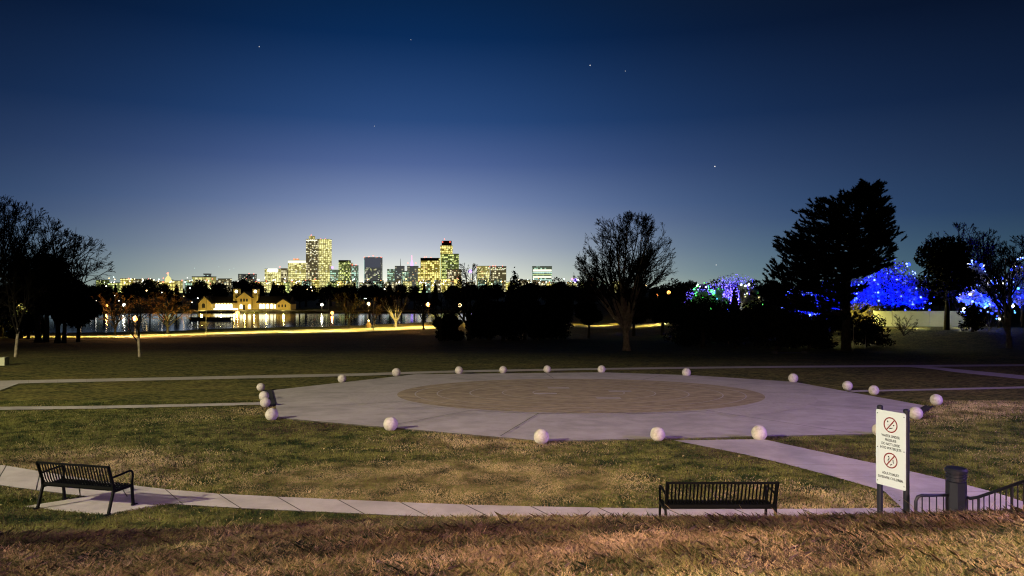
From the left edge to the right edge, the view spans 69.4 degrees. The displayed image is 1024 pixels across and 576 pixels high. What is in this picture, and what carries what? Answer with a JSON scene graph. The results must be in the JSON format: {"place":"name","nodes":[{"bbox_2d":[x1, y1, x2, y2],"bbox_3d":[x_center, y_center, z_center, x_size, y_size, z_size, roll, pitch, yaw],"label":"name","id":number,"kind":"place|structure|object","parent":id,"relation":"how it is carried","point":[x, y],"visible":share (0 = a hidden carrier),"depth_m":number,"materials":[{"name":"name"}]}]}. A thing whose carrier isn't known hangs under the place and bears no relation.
{"place":"outdoors","nodes":[
{"label":"outdoors","id":0,"kind":"place"},
{"bbox_2d":[0,402,259,409],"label":"side path","id":1,"kind":"structure","parent":0,"point":[109,406],"depth_m":28.12,"materials":[{"name":"concrete"}]},
{"bbox_2d":[19,326,436,339],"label":"lake road","id":2,"kind":"structure","parent":0,"point":[250,333],"depth_m":234.22,"materials":[{"name":"asphalt"}]},
{"bbox_2d":[6,312,471,332],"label":"lake","id":3,"kind":"structure","parent":0,"point":[270,319],"depth_m":345.33,"materials":[{"name":"black liquid"}]},
{"bbox_2d":[306,235,318,285],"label":"office tower","id":4,"kind":"structure","parent":0,"point":[312,257],"depth_m":3000.00,"materials":[{"name":"yellow"}]},
{"bbox_2d":[490,266,505,291],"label":"office tower","id":5,"kind":"structure","parent":0,"point":[498,272],"depth_m":3030.00,"materials":[{"name":"yellow"}]},
{"bbox_2d":[0,465,1002,517],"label":"path","id":6,"kind":"structure","parent":0,"point":[11,476],"depth_m":14.33,"materials":[{"name":"concrete"}]},
{"bbox_2d":[0,288,1023,531],"bbox_3d":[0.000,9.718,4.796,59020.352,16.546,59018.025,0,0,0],"label":"ground","id":7,"kind":"structure","parent":0,"point":[337,353],"depth_m":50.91,"materials":[{"name":"green plant"}]},
{"bbox_2d":[0,293,30,336],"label":"leafy tree","id":8,"kind":"object","parent":7,"relation":"on","point":[5,325],"visible":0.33,"depth_m":174.50,"materials":[{"name":"black plant"}]},
{"bbox_2d":[0,260,52,356],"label":"bare tree","id":9,"kind":"object","parent":7,"relation":"on","point":[17,326],"visible":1,"depth_m":61.34,"materials":[{"name":"black plant"}]},
{"bbox_2d":[4,310,49,338],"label":"leafy tree","id":10,"kind":"object","parent":7,"relation":"on","point":[27,326],"visible":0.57,"depth_m":157.89,"materials":[{"name":"black plant"}]},
{"bbox_2d":[0,195,63,315],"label":"bare tree","id":11,"kind":"object","parent":7,"relation":"on","point":[5,254],"visible":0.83,"depth_m":112.57,"materials":[{"name":"black plant"}]},
{"bbox_2d":[7,253,75,342],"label":"leafy tree","id":12,"kind":"object","parent":7,"relation":"on","point":[46,329],"visible":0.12,"depth_m":125.02,"materials":[{"name":"black plant"}]},
{"bbox_2d":[0,215,83,342],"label":"bare tree","id":13,"kind":"object","parent":7,"relation":"on","point":[36,313],"visible":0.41,"depth_m":123.33,"materials":[{"name":"black plant"}]},
{"bbox_2d":[0,232,115,342],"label":"bare tree","id":14,"kind":"object","parent":7,"relation":"on","point":[80,274],"visible":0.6,"depth_m":120.56,"materials":[{"name":"black plant"}]},
{"bbox_2d":[40,275,91,342],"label":"leafy tree","id":15,"kind":"object","parent":7,"relation":"on","point":[71,305],"visible":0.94,"depth_m":117.02,"materials":[{"name":"black plant"}]},
{"bbox_2d":[53,293,104,341],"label":"leafy tree","id":16,"kind":"object","parent":7,"relation":"on","point":[95,311],"visible":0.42,"depth_m":135.94,"materials":[{"name":"black plant"}]},
{"bbox_2d":[27,496,178,514],"bbox_3d":[-7.990,4.249,14.449,2.756,0.050,1.103,0,0,10],"label":"bench pad","id":17,"kind":"object","parent":7,"relation":"on","point":[90,504],"visible":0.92,"depth_m":14.36,"materials":[{"name":"concrete"}]},
{"bbox_2d":[32,461,137,515],"bbox_3d":[-8.219,3.765,14.254,1.676,0.906,0.800,0,0,14],"label":"park bench","id":18,"kind":"object","parent":17,"relation":"on","point":[63,482],"visible":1,"depth_m":14.07,"materials":[{"name":"black metal"}]},
{"bbox_2d":[90,279,115,307],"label":"shore tree","id":19,"kind":"object","parent":7,"relation":"on","point":[104,291],"visible":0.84,"depth_m":503.99,"materials":[{"name":"black plant"}]},
{"bbox_2d":[91,292,137,334],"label":"bare tree","id":20,"kind":"object","parent":7,"relation":"on","point":[126,304],"visible":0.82,"depth_m":225.78,"materials":[{"name":"brown plant"}]},
{"bbox_2d":[118,284,140,305],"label":"shore tree","id":21,"kind":"object","parent":7,"relation":"on","point":[128,291],"visible":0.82,"depth_m":490.72,"materials":[{"name":"black plant"}]},
{"bbox_2d":[114,296,151,356],"bbox_3d":[-30.189,3.250,59.157,2.987,5.214,3.236,0,0,0],"label":"bare tree","id":22,"kind":"object","parent":7,"relation":"on","point":[139,319],"visible":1,"depth_m":59.31,"materials":[{"name":"brown plant"}]},
{"bbox_2d":[139,278,160,307],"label":"shore tree","id":23,"kind":"object","parent":7,"relation":"on","point":[149,285],"visible":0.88,"depth_m":513.64,"materials":[{"name":"black plant"}]},
{"bbox_2d":[133,287,197,333],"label":"bare tree","id":24,"kind":"object","parent":7,"relation":"on","point":[166,318],"visible":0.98,"depth_m":236.07,"materials":[{"name":"brown plant"}]},
{"bbox_2d":[186,279,209,306],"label":"shore tree","id":25,"kind":"object","parent":7,"relation":"on","point":[198,289],"visible":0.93,"depth_m":541.51,"materials":[{"name":"black plant"}]},
{"bbox_2d":[204,282,225,296],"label":"shore tree","id":26,"kind":"object","parent":7,"relation":"on","point":[216,290],"visible":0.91,"depth_m":542.45,"materials":[{"name":"black plant"}]},
{"bbox_2d":[187,286,296,312],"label":"lake pavilion","id":27,"kind":"structure","parent":7,"relation":"on","point":[248,300],"depth_m":484.39,"materials":[{"name":"paint"}]},
{"bbox_2d":[26,310,462,311],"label":"lake wall","id":28,"kind":"structure","parent":7,"relation":"on","point":[284,310],"depth_m":474.80,"materials":[{"name":"concrete"}]},
{"bbox_2d":[236,274,256,292],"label":"shore tree","id":29,"kind":"object","parent":7,"relation":"on","point":[243,284],"visible":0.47,"depth_m":556.77,"materials":[{"name":"black plant"}]},
{"bbox_2d":[265,268,287,281],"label":"office tower","id":30,"kind":"structure","parent":7,"relation":"on","point":[280,275],"depth_m":2960.00,"materials":[{"name":"beige"}]},
{"bbox_2d":[288,259,305,290],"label":"office tower","id":31,"kind":"structure","parent":7,"relation":"on","point":[296,269],"depth_m":3060.00,"materials":[{"name":"beige"}]},
{"bbox_2d":[289,283,310,307],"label":"shore tree","id":32,"kind":"object","parent":7,"relation":"on","point":[300,294],"visible":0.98,"depth_m":513.05,"materials":[{"name":"black plant"}]},
{"bbox_2d":[297,281,320,306],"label":"shore tree","id":33,"kind":"object","parent":7,"relation":"on","point":[315,293],"visible":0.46,"depth_m":547.74,"materials":[{"name":"black plant"}]},
{"bbox_2d":[319,239,331,286],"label":"office tower","id":34,"kind":"structure","parent":7,"relation":"on","point":[325,256],"depth_m":3020.00,"materials":[{"name":"beige"}]},
{"bbox_2d":[323,281,339,305],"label":"shore tree","id":35,"kind":"object","parent":7,"relation":"on","point":[329,290],"visible":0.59,"depth_m":552.61,"materials":[{"name":"black plant"}]},
{"bbox_2d":[339,260,350,283],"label":"office tower","id":36,"kind":"structure","parent":7,"relation":"on","point":[344,269],"depth_m":2980.00,"materials":[{"name":"yellow"}]},
{"bbox_2d":[334,280,359,306],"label":"shore tree","id":37,"kind":"object","parent":7,"relation":"on","point":[349,288],"visible":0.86,"depth_m":526.67,"materials":[{"name":"black plant"}]},
{"bbox_2d":[331,292,364,327],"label":"bare tree","id":38,"kind":"object","parent":7,"relation":"on","point":[356,304],"visible":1,"depth_m":284.25,"materials":[{"name":"brown plant"}]},
{"bbox_2d":[354,281,384,306],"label":"shore tree","id":39,"kind":"object","parent":7,"relation":"on","point":[364,291],"visible":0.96,"depth_m":520.23,"materials":[{"name":"black plant"}]},
{"bbox_2d":[364,255,382,284],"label":"office tower","id":40,"kind":"structure","parent":7,"relation":"on","point":[373,268],"depth_m":2990.00,"materials":[{"name":"grey glass"}]},
{"bbox_2d":[383,417,397,430],"bbox_3d":[-3.722,4.174,22.679,0.443,0.443,0.443,12,-10,-8],"label":"stone ball","id":41,"kind":"object","parent":7,"relation":"on","point":[390,423],"visible":0.98,"depth_m":22.52,"materials":[{"name":"white stone"}]},
{"bbox_2d":[374,290,409,326],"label":"bare tree","id":42,"kind":"object","parent":7,"relation":"on","point":[396,317],"visible":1,"depth_m":284.35,"materials":[{"name":"brown plant"}]},
{"bbox_2d":[392,283,408,302],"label":"shore tree","id":43,"kind":"object","parent":7,"relation":"on","point":[403,288],"visible":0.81,"depth_m":575.72,"materials":[{"name":"black plant"}]},
{"bbox_2d":[407,255,418,289],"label":"office tower","id":44,"kind":"structure","parent":7,"relation":"on","point":[412,273],"depth_m":3020.00,"materials":[{"name":"grey stone"}]},
{"bbox_2d":[413,293,438,329],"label":"bare tree","id":45,"kind":"object","parent":7,"relation":"on","point":[423,313],"visible":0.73,"depth_m":269.59,"materials":[{"name":"brown plant"}]},
{"bbox_2d":[420,257,439,291],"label":"office tower","id":46,"kind":"structure","parent":7,"relation":"on","point":[430,268],"depth_m":2970.00,"materials":[{"name":"gold metal"}]},
{"bbox_2d":[416,284,468,340],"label":"bare tree","id":47,"kind":"object","parent":7,"relation":"on","point":[441,318],"visible":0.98,"depth_m":145.45,"materials":[{"name":"brown plant"}]},
{"bbox_2d":[201,459,684,506],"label":"dry patch grass","id":48,"kind":"structure","parent":7,"relation":"on","point":[443,484],"depth_m":16.05,"materials":[{"name":"brown plant"}]},
{"bbox_2d":[440,239,452,278],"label":"office tower","id":49,"kind":"structure","parent":7,"relation":"on","point":[446,247],"depth_m":3010.00,"materials":[{"name":"gold metal"}]},
{"bbox_2d":[432,313,464,340],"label":"leafy tree","id":50,"kind":"object","parent":7,"relation":"on","point":[450,331],"visible":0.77,"depth_m":148.63,"materials":[{"name":"black plant"}]},
{"bbox_2d":[442,254,458,278],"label":"office tower","id":51,"kind":"structure","parent":7,"relation":"on","point":[450,261],"depth_m":2985.00,"materials":[{"name":"yellow"}]},
{"bbox_2d":[444,279,479,307],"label":"shore tree","id":52,"kind":"object","parent":7,"relation":"on","point":[474,290],"visible":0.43,"depth_m":496.13,"materials":[{"name":"black plant"}]},
{"bbox_2d":[441,263,492,340],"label":"bare tree","id":53,"kind":"object","parent":7,"relation":"on","point":[468,315],"visible":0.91,"depth_m":149.71,"materials":[{"name":"brown plant"}]},
{"bbox_2d":[477,266,489,285],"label":"office tower","id":54,"kind":"structure","parent":7,"relation":"on","point":[486,271],"depth_m":3000.00,"materials":[{"name":"beige"}]},
{"bbox_2d":[489,282,505,300],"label":"shore tree","id":55,"kind":"object","parent":7,"relation":"on","point":[497,291],"visible":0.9,"depth_m":547.76,"materials":[{"name":"black plant"}]},
{"bbox_2d":[0,505,1023,575],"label":"hill grass","id":56,"kind":"structure","parent":7,"relation":"on","point":[987,542],"depth_m":6.76,"materials":[{"name":"brown plant"}]},
{"bbox_2d":[944,466,967,511],"bbox_3d":[6.850,3.380,11.400,0.320,1.236,0.320,0,0,0],"label":"trash can","id":57,"kind":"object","parent":56,"relation":"on","point":[956,486],"depth_m":11.30,"materials":[{"name":"black metal"}]},
{"bbox_2d":[914,493,948,513],"bbox_3d":[6.403,3.560,11.274,0.634,0.883,0.073,0,0,-17],"label":"railing","id":58,"kind":"object","parent":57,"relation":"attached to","point":[943,495],"visible":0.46,"depth_m":11.22,"materials":[{"name":"black metal"}]},
{"bbox_2d":[967,480,1023,511],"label":"railing","id":59,"kind":"object","parent":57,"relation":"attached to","point":[995,491],"visible":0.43,"depth_m":10.89,"materials":[{"name":"black metal"}]},
{"bbox_2d":[503,267,521,338],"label":"leafy tree","id":60,"kind":"object","parent":7,"relation":"on","point":[512,288],"visible":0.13,"depth_m":159.54,"materials":[{"name":"black plant"}]},
{"bbox_2d":[534,429,548,443],"bbox_3d":[0.813,4.120,20.467,0.424,0.424,0.424,41,35,27],"label":"stone ball","id":61,"kind":"object","parent":7,"relation":"on","point":[541,436],"visible":0.99,"depth_m":20.32,"materials":[{"name":"white stone"}]},
{"bbox_2d":[532,266,551,281],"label":"office tower","id":62,"kind":"structure","parent":7,"relation":"on","point":[542,273],"depth_m":2879.40,"materials":[{"name":"grey glass"}]},
{"bbox_2d":[547,282,576,337],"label":"leafy tree","id":63,"kind":"object","parent":7,"relation":"on","point":[565,291],"visible":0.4,"depth_m":187.90,"materials":[{"name":"black plant"}]},
{"bbox_2d":[573,295,602,337],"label":"leafy tree","id":64,"kind":"object","parent":7,"relation":"on","point":[588,313],"visible":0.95,"depth_m":183.96,"materials":[{"name":"black plant"}]},
{"bbox_2d":[573,210,676,350],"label":"bare tree","id":65,"kind":"object","parent":7,"relation":"on","point":[639,270],"visible":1,"depth_m":89.71,"materials":[{"name":"brown plant"}]},
{"bbox_2d":[617,296,647,335],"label":"leafy tree","id":66,"kind":"object","parent":7,"relation":"on","point":[639,320],"visible":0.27,"depth_m":198.31,"materials":[{"name":"black plant"}]},
{"bbox_2d":[650,427,664,441],"bbox_3d":[4.117,4.135,20.900,0.419,0.419,0.419,21,28,-51],"label":"stone ball","id":67,"kind":"object","parent":7,"relation":"on","point":[657,434],"visible":0.99,"depth_m":20.75,"materials":[{"name":"white stone"}]},
{"bbox_2d":[642,290,682,334],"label":"leafy tree","id":68,"kind":"object","parent":7,"relation":"on","point":[675,302],"visible":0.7,"depth_m":188.36,"materials":[{"name":"black plant"}]},
{"bbox_2d":[658,278,685,297],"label":"shore tree","id":69,"kind":"object","parent":7,"relation":"on","point":[672,287],"visible":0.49,"depth_m":511.86,"materials":[{"name":"black plant"}]},
{"bbox_2d":[662,300,700,344],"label":"leafy tree","id":70,"kind":"object","parent":7,"relation":"on","point":[678,323],"visible":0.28,"depth_m":117.05,"materials":[{"name":"black plant"}]},
{"bbox_2d":[673,280,696,306],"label":"shore tree","id":71,"kind":"object","parent":7,"relation":"on","point":[682,291],"visible":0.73,"depth_m":349.61,"materials":[{"name":"black plant"}]},
{"bbox_2d":[675,294,725,346],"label":"leafy tree","id":72,"kind":"object","parent":7,"relation":"on","point":[699,324],"visible":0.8,"depth_m":103.31,"materials":[{"name":"black plant"}]},
{"bbox_2d":[684,276,745,304],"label":"lit tree","id":73,"kind":"object","parent":7,"relation":"on","point":[727,289],"visible":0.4,"depth_m":241.29,"materials":[{"name":"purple plant"}]},
{"bbox_2d":[706,302,761,347],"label":"leafy tree","id":74,"kind":"object","parent":7,"relation":"on","point":[735,321],"visible":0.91,"depth_m":98.50,"materials":[{"name":"black plant"}]},
{"bbox_2d":[741,287,762,314],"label":"lit tree","id":75,"kind":"object","parent":7,"relation":"on","point":[749,298],"visible":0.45,"depth_m":164.33,"materials":[{"name":"black plant"}]},
{"bbox_2d":[741,297,773,341],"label":"leafy tree","id":76,"kind":"object","parent":7,"relation":"on","point":[757,307],"visible":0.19,"depth_m":110.83,"materials":[{"name":"black plant"}]},
{"bbox_2d":[751,425,766,439],"bbox_3d":[7.046,4.131,21.065,0.437,0.437,0.437,7,-27,-24],"label":"stone ball","id":77,"kind":"object","parent":7,"relation":"on","point":[758,432],"visible":0.98,"depth_m":20.91,"materials":[{"name":"white stone"}]},
{"bbox_2d":[748,297,811,349],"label":"leafy tree","id":78,"kind":"object","parent":7,"relation":"on","point":[784,328],"visible":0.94,"depth_m":84.76,"materials":[{"name":"black plant"}]},
{"bbox_2d":[749,178,906,350],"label":"pine tree","id":79,"kind":"object","parent":7,"relation":"on","point":[825,254],"visible":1,"depth_m":78.59,"materials":[{"name":"black plant"}]},
{"bbox_2d":[811,310,854,332],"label":"leafy tree","id":80,"kind":"object","parent":7,"relation":"on","point":[833,323],"visible":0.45,"depth_m":110.68,"materials":[{"name":"black plant"}]},
{"bbox_2d":[841,302,882,321],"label":"leafy tree","id":81,"kind":"object","parent":7,"relation":"on","point":[855,306],"visible":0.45,"depth_m":115.04,"materials":[{"name":"brown plant"}]},
{"bbox_2d":[838,314,895,346],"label":"leafy tree","id":82,"kind":"object","parent":7,"relation":"on","point":[868,329],"visible":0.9,"depth_m":90.89,"materials":[{"name":"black plant"}]},
{"bbox_2d":[850,277,883,322],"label":"lit tree","id":83,"kind":"object","parent":7,"relation":"on","point":[853,282],"visible":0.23,"depth_m":136.27,"materials":[{"name":"blue plant"}]},
{"bbox_2d":[858,259,921,310],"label":"lit tree","id":84,"kind":"object","parent":7,"relation":"on","point":[889,293],"visible":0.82,"depth_m":127.27,"materials":[{"name":"blue plant"}]},
{"bbox_2d":[876,405,909,512],"bbox_3d":[6.118,3.104,11.880,0.107,2.392,0.567,0,0,-26],"label":"warning sign","id":85,"kind":"object","parent":7,"relation":"on","point":[892,449],"visible":0.99,"depth_m":11.81,"materials":[{"name":"grey"}]},
{"bbox_2d":[891,314,918,335],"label":"bare bush","id":86,"kind":"object","parent":7,"relation":"on","point":[899,327],"visible":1,"depth_m":99.93,"materials":[{"name":"brown plant"}]},
{"bbox_2d":[895,272,934,310],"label":"lit tree","id":87,"kind":"object","parent":7,"relation":"on","point":[919,300],"visible":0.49,"depth_m":137.05,"materials":[{"name":"blue plant"}]},
{"bbox_2d":[873,310,963,326],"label":"screen wall","id":88,"kind":"structure","parent":7,"relation":"on","point":[928,318],"depth_m":111.92,"materials":[{"name":"beige concrete"}]},
{"bbox_2d":[913,235,980,329],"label":"leafy tree","id":89,"kind":"object","parent":7,"relation":"on","point":[950,259],"visible":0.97,"depth_m":102.84,"materials":[{"name":"black plant"}]},
{"bbox_2d":[923,222,1002,310],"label":"bare tree","id":90,"kind":"object","parent":7,"relation":"on","point":[958,305],"visible":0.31,"depth_m":125.65,"materials":[{"name":"black plant"}]},
{"bbox_2d":[956,302,986,331],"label":"leafy tree","id":91,"kind":"object","parent":7,"relation":"on","point":[972,316],"visible":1,"depth_m":101.50,"materials":[{"name":"black plant"}]},
{"bbox_2d":[956,260,994,325],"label":"lit tree","id":92,"kind":"object","parent":7,"relation":"on","point":[975,297],"visible":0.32,"depth_m":105.17,"materials":[{"name":"blue plant"}]},
{"bbox_2d":[963,227,1010,326],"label":"bare tree","id":93,"kind":"object","parent":7,"relation":"on","point":[988,243],"visible":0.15,"depth_m":128.83,"materials":[{"name":"black plant"}]},
{"bbox_2d":[964,243,1023,347],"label":"bare tree","id":94,"kind":"object","parent":7,"relation":"on","point":[1001,291],"visible":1,"depth_m":84.68,"materials":[{"name":"brown plant"}]},
{"bbox_2d":[994,235,1023,308],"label":"bare tree","id":95,"kind":"object","parent":7,"relation":"on","point":[1008,258],"visible":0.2,"depth_m":127.15,"materials":[{"name":"black plant"}]},
{"bbox_2d":[1008,257,1023,326],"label":"lit tree","id":96,"kind":"object","parent":7,"relation":"on","point":[1019,290],"visible":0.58,"depth_m":109.79,"materials":[{"name":"plant"}]},
{"bbox_2d":[0,0,1023,287],"label":"sky","id":97,"kind":"structure","parent":0,"point":[190,138],"materials":[{"name":"blue"}]},
{"bbox_2d":[7,364,1023,382],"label":"back path","id":98,"kind":"structure","parent":0,"point":[190,378],"depth_m":42.45,"materials":[{"name":"concrete"}]},
{"bbox_2d":[272,372,923,441],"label":"plaza","id":99,"kind":"structure","parent":0,"point":[857,417],"depth_m":25.34,"materials":[{"name":"concrete"}]},
{"bbox_2d":[348,379,464,408],"bbox_3d":[-4.789,4.606,32.973,4.388,0.327,11.736,0,0,6],"label":"disc border","id":100,"kind":"object","parent":99,"relation":"on","point":[375,396],"visible":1,"depth_m":31.39,"materials":[{"name":"concrete"}]},
{"bbox_2d":[397,379,764,412],"bbox_3d":[2.916,4.581,32.394,15.774,0.356,12.709,0,0,0],"label":"plaza disc","id":101,"kind":"object","parent":99,"relation":"on","point":[585,400],"visible":1,"depth_m":31.29,"materials":[{"name":"concrete"}]},
{"bbox_2d":[392,379,770,413],"bbox_3d":[2.916,4.585,32.394,16.247,0.366,13.091,0,0,0],"label":"disc edge","id":102,"kind":"object","parent":99,"relation":"on","point":[767,396],"visible":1,"depth_m":28.38,"materials":[{"name":"concrete"}]},
{"bbox_2d":[645,378,816,415],"bbox_3d":[9.792,4.593,32.394,6.124,0.396,14.139,0,0,0],"label":"disc border","id":103,"kind":"object","parent":99,"relation":"on","point":[786,399],"visible":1,"depth_m":30.01,"materials":[{"name":"concrete"}]},
{"bbox_2d":[570,323,668,327],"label":"road","id":104,"kind":"structure","parent":0,"point":[618,326],"depth_m":272.93,"materials":[{"name":"asphalt"}]},
{"bbox_2d":[674,439,1022,508],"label":"plaza path","id":105,"kind":"structure","parent":0,"point":[854,470],"depth_m":17.35,"materials":[{"name":"concrete"}]},
{"bbox_2d":[845,386,1023,391],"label":"path","id":106,"kind":"structure","parent":0,"point":[941,389],"depth_m":34.04,"materials":[{"name":"concrete"}]},
{"bbox_2d":[911,366,1023,378],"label":"diagonal path","id":107,"kind":"structure","parent":0,"point":[985,373],"depth_m":43.04,"materials":[{"name":"concrete"}]},
{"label":"bench pad","id":108,"kind":"structure","parent":0,"visible":0},
{"bbox_2d":[659,481,779,515],"bbox_3d":[3.600,3.765,12.960,1.956,0.906,0.800,0,0,0],"label":"park bench","id":109,"kind":"object","parent":108,"relation":"on","point":[765,504],"visible":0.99,"depth_m":12.73,"materials":[{"name":"black metal"}]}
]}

